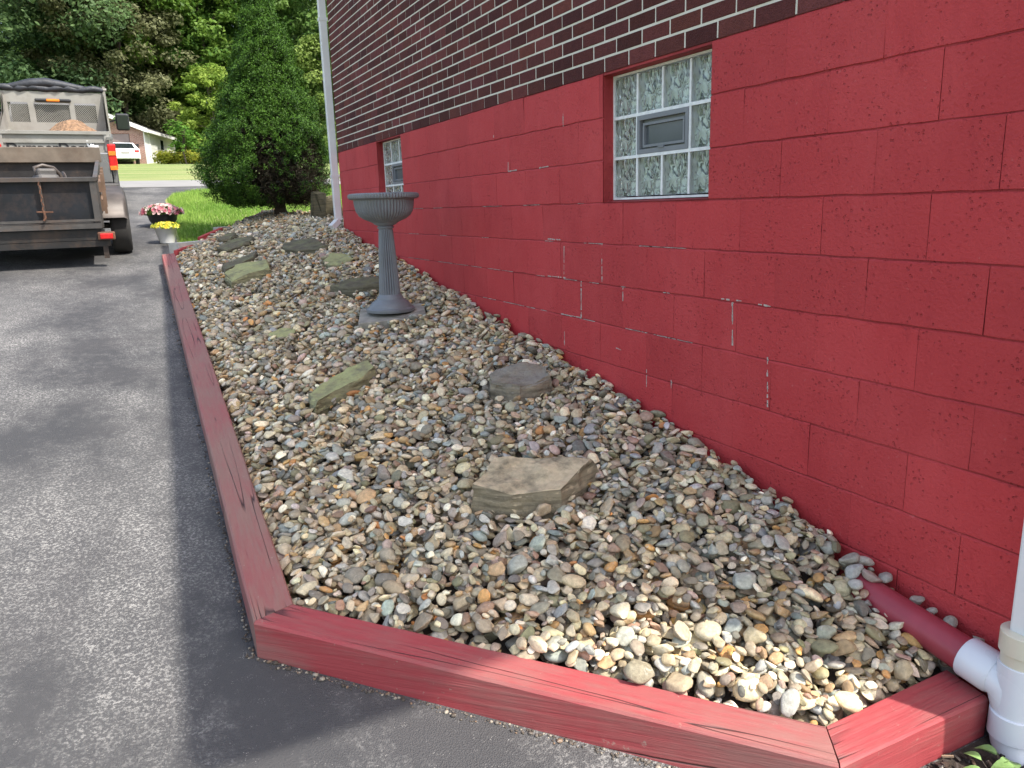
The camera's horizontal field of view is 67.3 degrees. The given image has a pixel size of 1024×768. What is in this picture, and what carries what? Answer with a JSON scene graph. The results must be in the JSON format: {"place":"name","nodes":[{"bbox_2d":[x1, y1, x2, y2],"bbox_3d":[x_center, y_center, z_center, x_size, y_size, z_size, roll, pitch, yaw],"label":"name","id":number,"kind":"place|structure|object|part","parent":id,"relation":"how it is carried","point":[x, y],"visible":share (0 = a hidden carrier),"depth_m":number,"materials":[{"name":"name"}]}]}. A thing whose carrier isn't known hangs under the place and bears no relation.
{"place":"outdoors","nodes":[
{"label":"outdoors","id":0,"kind":"place"},
{"bbox_2d":[119,178,340,187],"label":"street","id":1,"kind":"structure","parent":0,"point":[171,183],"depth_m":17.84,"materials":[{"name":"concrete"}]},
{"bbox_2d":[166,184,341,241],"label":"grass","id":2,"kind":"structure","parent":0,"point":[181,199],"depth_m":12.98,"materials":[{"name":"green plant"}]},
{"bbox_2d":[118,160,589,672],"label":"ground","id":3,"kind":"structure","parent":0,"point":[148,172],"depth_m":23.88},
{"bbox_2d":[0,0,144,122],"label":"oak tree","id":4,"kind":"object","parent":3,"relation":"on","point":[11,69],"visible":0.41,"depth_m":51.50,"materials":[{"name":"green plant"}]},
{"bbox_2d":[2,0,198,139],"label":"pine tree","id":5,"kind":"object","parent":3,"relation":"on","point":[148,83],"visible":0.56,"depth_m":54.01,"materials":[{"name":"green plant"}]},
{"bbox_2d":[13,0,207,153],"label":"ash tree","id":6,"kind":"object","parent":3,"relation":"on","point":[140,104],"visible":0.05,"depth_m":57.66,"materials":[{"name":"green plant"}]},
{"bbox_2d":[113,143,140,163],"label":"parked car","id":7,"kind":"object","parent":3,"relation":"on","point":[127,152],"visible":0.34,"depth_m":49.62,"materials":[{"name":"white paint"}]},
{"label":"rear window","id":8,"kind":"part","parent":7,"relation":"part of","materials":[{"name":"black glass"}]},
{"bbox_2d":[108,114,175,163],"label":"garage","id":9,"kind":"structure","parent":3,"relation":"on","point":[147,142],"depth_m":52.45,"materials":[{"name":"white"}]},
{"bbox_2d":[112,134,130,163],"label":"garage door","id":10,"kind":"structure","parent":9,"relation":"in","point":[117,138],"depth_m":52.12,"materials":[{"name":"white"}]},
{"bbox_2d":[159,139,163,150],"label":"window","id":11,"kind":"structure","parent":9,"relation":"in","point":[160,140],"depth_m":55.64,"materials":[{"name":"black glass"}]},
{"bbox_2d":[150,150,183,163],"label":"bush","id":12,"kind":"object","parent":3,"relation":"on","point":[165,157],"visible":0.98,"depth_m":50.79,"materials":[{"name":"green plant"}]},
{"bbox_2d":[162,119,203,163],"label":"sumac tree","id":13,"kind":"object","parent":3,"relation":"on","point":[184,130],"visible":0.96,"depth_m":49.49,"materials":[{"name":"green plant"}]},
{"bbox_2d":[175,149,204,163],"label":"daylily clump","id":14,"kind":"object","parent":3,"relation":"on","point":[191,158],"visible":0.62,"depth_m":51.36,"materials":[{"name":"green plant"}]},
{"bbox_2d":[106,0,290,122],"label":"maple tree","id":15,"kind":"object","parent":3,"relation":"on","point":[209,26],"visible":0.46,"depth_m":57.22,"materials":[{"name":"green plant"}]},
{"bbox_2d":[167,63,236,156],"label":"young tree","id":16,"kind":"object","parent":3,"relation":"on","point":[207,75],"visible":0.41,"depth_m":52.37,"materials":[{"name":"green plant"}]},
{"bbox_2d":[184,0,329,154],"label":"elm tree","id":17,"kind":"object","parent":3,"relation":"on","point":[209,7],"visible":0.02,"depth_m":63.94,"materials":[{"name":"green plant"}]},
{"bbox_2d":[268,33,338,161],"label":"shade tree","id":18,"kind":"object","parent":3,"relation":"on","point":[310,44],"visible":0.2,"depth_m":57.14,"materials":[{"name":"green plant"}]},
{"bbox_2d":[273,0,337,152],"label":"birch tree","id":19,"kind":"object","parent":3,"relation":"on","point":[310,13],"visible":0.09,"depth_m":59.61,"materials":[{"name":"green plant"}]},
{"bbox_2d":[317,0,1023,712],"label":"house","id":20,"kind":"structure","parent":3,"relation":"on","point":[773,244],"depth_m":2.89,"materials":[{"name":"red paint"}]},
{"bbox_2d":[383,138,403,191],"bbox_3d":[-0.982,-1.843,6.747,0.084,0.578,0.680,-8,14,-25],"label":"glass block window","id":21,"kind":"structure","parent":20,"relation":"in","point":[392,154],"depth_m":6.79,"materials":[{"name":"white"}]},
{"bbox_2d":[613,49,711,199],"bbox_3d":[0.699,-1.129,3.444,0.084,0.578,0.778,-8,14,-25],"label":"glass block window","id":22,"kind":"structure","parent":20,"relation":"in","point":[661,112],"depth_m":3.43,"materials":[{"name":"white"}]},
{"bbox_2d":[851,523,1023,765],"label":"drain pipe","id":23,"kind":"object","parent":20,"relation":"attached to","point":[997,676],"visible":0.94,"depth_m":2.17,"materials":[{"name":"white plastic"}]},
{"bbox_2d":[838,552,984,641],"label":"gravel","id":24,"kind":"structure","parent":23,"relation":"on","point":[856,562],"depth_m":2.54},
{"bbox_2d":[0,186,988,767],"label":"driveway","id":25,"kind":"structure","parent":0,"point":[122,634],"depth_m":2.83,"materials":[{"name":"grey asphalt"}]},
{"bbox_2d":[0,78,129,185],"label":"pickup truck","id":26,"kind":"object","parent":25,"relation":"on","point":[35,112],"visible":0.4,"depth_m":12.97,"materials":[{"name":"beige metal"}]},
{"bbox_3d":[-7.884,-4.627,13.338,1.339,0.409,0.009,-8,21,-25],"label":"rear window","id":27,"kind":"part","parent":26,"relation":"part of","materials":[{"name":"grey glass"}]},
{"bbox_2d":[48,119,95,130],"bbox_3d":[-7.445,-4.127,12.568,1.376,0.393,1.544,-8,21,-25],"label":"dirt pile","id":28,"kind":"object","parent":26,"relation":"in","point":[71,125],"visible":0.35,"depth_m":12.27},
{"bbox_2d":[0,147,132,257],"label":"utility trailer","id":29,"kind":"object","parent":25,"relation":"on","point":[79,204],"visible":0.99,"depth_m":8.17,"materials":[{"name":"metal"}]},
{"bbox_2d":[32,163,66,177],"bbox_3d":[-5.857,-2.591,9.755,0.363,0.395,0.422,-14,18,-42],"label":"power saw","id":30,"kind":"object","parent":29,"relation":"in","point":[47,171],"visible":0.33,"depth_m":9.62,"materials":[{"name":"grey metal"}]},
{"bbox_2d":[139,203,183,224],"bbox_3d":[-5.182,-2.506,11.389,0.622,0.343,0.616,-8,14,-25],"label":"flower pot","id":31,"kind":"object","parent":25,"relation":"on","point":[158,212],"visible":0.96,"depth_m":11.23,"materials":[{"name":"black plastic"}]},
{"bbox_2d":[150,221,179,243],"bbox_3d":[-4.494,-1.972,9.986,0.364,0.286,0.356,-12,16,-36],"label":"flower pot","id":32,"kind":"object","parent":25,"relation":"on","point":[165,232],"visible":1,"depth_m":9.90,"materials":[{"name":"white metal"}]},
{"bbox_2d":[162,253,292,655],"bbox_3d":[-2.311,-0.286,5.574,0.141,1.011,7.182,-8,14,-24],"label":"landscape timber","id":33,"kind":"object","parent":25,"relation":"on","point":[263,585],"visible":0.94,"depth_m":3.39,"materials":[{"name":"red wood"}]},
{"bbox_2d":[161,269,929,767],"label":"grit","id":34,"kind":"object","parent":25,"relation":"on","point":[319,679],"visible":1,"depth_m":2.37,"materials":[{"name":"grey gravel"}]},
{"bbox_2d":[254,604,838,767],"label":"landscape timber","id":35,"kind":"object","parent":25,"relation":"on","point":[663,726],"visible":0.97,"depth_m":2.21,"materials":[{"name":"red wood"}]},
{"bbox_2d":[176,209,959,726],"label":"gravel","id":36,"kind":"structure","parent":25,"relation":"on","point":[454,343],"depth_m":2.98,"materials":[{"name":"grey gravel"}]},
{"bbox_2d":[168,240,204,252],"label":"concrete block","id":37,"kind":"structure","parent":36,"relation":"on","point":[174,246],"depth_m":8.83,"materials":[{"name":"grey concrete"}]},
{"bbox_2d":[174,237,208,255],"bbox_3d":[-3.705,-1.542,9.065,0.045,0.375,0.913,0,13,8],"label":"edging board","id":38,"kind":"object","parent":36,"relation":"on","point":[176,252],"visible":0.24,"depth_m":8.68,"materials":[{"name":"red wood"}]},
{"bbox_2d":[198,227,223,240],"bbox_3d":[-3.754,-1.781,9.634,0.046,0.345,0.655,-1,13,5],"label":"edging board","id":39,"kind":"object","parent":36,"relation":"on","point":[205,236],"visible":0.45,"depth_m":9.49,"materials":[{"name":"red wood"}]},
{"bbox_2d":[218,233,237,242],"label":"landscape rock","id":40,"kind":"object","parent":36,"relation":"on","point":[226,237],"visible":0.58,"depth_m":8.99,"materials":[{"name":"grey stone"}]},
{"bbox_2d":[216,237,255,252],"bbox_3d":[-3.064,-1.510,8.526,0.384,0.216,0.652,2,13,14],"label":"landscape rock","id":41,"kind":"object","parent":36,"relation":"on","point":[231,246],"visible":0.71,"depth_m":8.44,"materials":[{"name":"grey stone"}]},
{"bbox_2d":[221,251,257,273],"bbox_3d":[-2.699,-1.177,7.613,0.254,0.244,0.614,5,15,27],"label":"landscape rock","id":42,"kind":"object","parent":36,"relation":"on","point":[250,257],"visible":0.59,"depth_m":7.57,"materials":[{"name":"grey stone"}]},
{"bbox_2d":[224,259,271,288],"bbox_3d":[-2.430,-0.999,7.108,0.446,0.268,0.612,-8,14,-25],"label":"landscape rock","id":43,"kind":"object","parent":36,"relation":"on","point":[244,273],"visible":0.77,"depth_m":6.98,"materials":[{"name":"stone"}]},
{"bbox_2d":[187,0,339,214],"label":"evergreen tree","id":44,"kind":"object","parent":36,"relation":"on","point":[255,102],"visible":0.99,"depth_m":9.87,"materials":[{"name":"green plant"}]},
{"bbox_2d":[268,328,297,345],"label":"landscape rock","id":45,"kind":"object","parent":36,"relation":"on","point":[282,332],"visible":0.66,"depth_m":5.38,"materials":[{"name":"stone"}]},
{"bbox_2d":[282,238,327,255],"bbox_3d":[-2.126,-1.371,7.808,0.382,0.200,0.801,-8,14,-25],"label":"landscape rock","id":46,"kind":"object","parent":36,"relation":"on","point":[310,245],"visible":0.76,"depth_m":7.72,"materials":[{"name":"grey stone"}]},
{"bbox_2d":[310,191,325,218],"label":"upright stone","id":47,"kind":"object","parent":36,"relation":"on","point":[318,205],"visible":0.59,"depth_m":10.14,"materials":[{"name":"grey stone"}]},
{"bbox_2d":[326,195,342,217],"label":"upright stone","id":48,"kind":"object","parent":36,"relation":"on","point":[329,206],"visible":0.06,"depth_m":10.48,"materials":[{"name":"grey stone"}]},
{"bbox_2d":[322,252,353,269],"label":"landscape rock","id":49,"kind":"object","parent":36,"relation":"on","point":[335,259],"visible":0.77,"depth_m":7.03,"materials":[{"name":"stone"}]},
{"bbox_2d":[308,360,378,414],"bbox_3d":[-0.968,0.037,4.296,0.234,0.243,0.574,7,16,33],"label":"landscape rock","id":50,"kind":"object","parent":36,"relation":"on","point":[360,375],"visible":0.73,"depth_m":4.24,"materials":[{"name":"stone"}]},
{"bbox_2d":[330,276,378,299],"bbox_3d":[-1.226,-0.762,6.134,0.512,0.183,0.272,3,14,19],"label":"landscape rock","id":51,"kind":"object","parent":36,"relation":"on","point":[349,287],"visible":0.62,"depth_m":6.05,"materials":[{"name":"grey stone"}]},
{"bbox_2d":[358,303,425,331],"bbox_3d":[-0.837,-0.448,5.423,0.460,0.115,0.460,-7,18,-7],"label":"concrete paver","id":52,"kind":"object","parent":36,"relation":"on","point":[366,319],"visible":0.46,"depth_m":5.28,"materials":[{"name":"grey concrete"}]},
{"bbox_2d":[347,192,418,313],"bbox_3d":[-0.865,-0.908,5.328,0.486,0.805,0.486,-10,15,-31],"label":"birdbath","id":53,"kind":"object","parent":52,"relation":"on","point":[384,212],"visible":1,"depth_m":5.25,"materials":[{"name":"grey concrete"}]},
{"bbox_2d":[488,362,551,406],"bbox_3d":[0.032,0.009,4.028,0.361,0.212,0.257,4,14,24],"label":"landscape rock","id":54,"kind":"object","parent":36,"relation":"on","point":[523,380],"visible":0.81,"depth_m":3.98,"materials":[{"name":"grey stone"}]},
{"bbox_2d":[471,456,598,525],"bbox_3d":[0.096,0.431,3.093,0.506,0.224,0.280,0,13,7],"label":"landscape rock","id":55,"kind":"object","parent":36,"relation":"on","point":[521,488],"visible":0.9,"depth_m":3.04,"materials":[{"name":"beige stone"}]},
{"bbox_2d":[826,670,987,767],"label":"landscape timber","id":56,"kind":"object","parent":25,"relation":"on","point":[927,721],"visible":0.98,"depth_m":2.12,"materials":[{"name":"red wood"}]},
{"bbox_2d":[930,735,1023,767],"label":"planting soil","id":57,"kind":"structure","parent":25,"relation":"on","point":[986,756],"depth_m":2.15,"materials":[{"name":"black soil"}]},
{"bbox_2d":[964,744,1020,767],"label":"seedling","id":58,"kind":"object","parent":57,"relation":"on","point":[1002,762],"visible":1,"depth_m":2.09,"materials":[{"name":"green plant"}]},
{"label":"woodland floor","id":59,"kind":"structure","parent":0,"visible":0},
{"bbox_2d":[0,0,335,150],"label":"woodland","id":60,"kind":"object","parent":59,"relation":"on","point":[5,46],"visible":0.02,"depth_m":66.21,"materials":[{"name":"green plant"}]}
]}

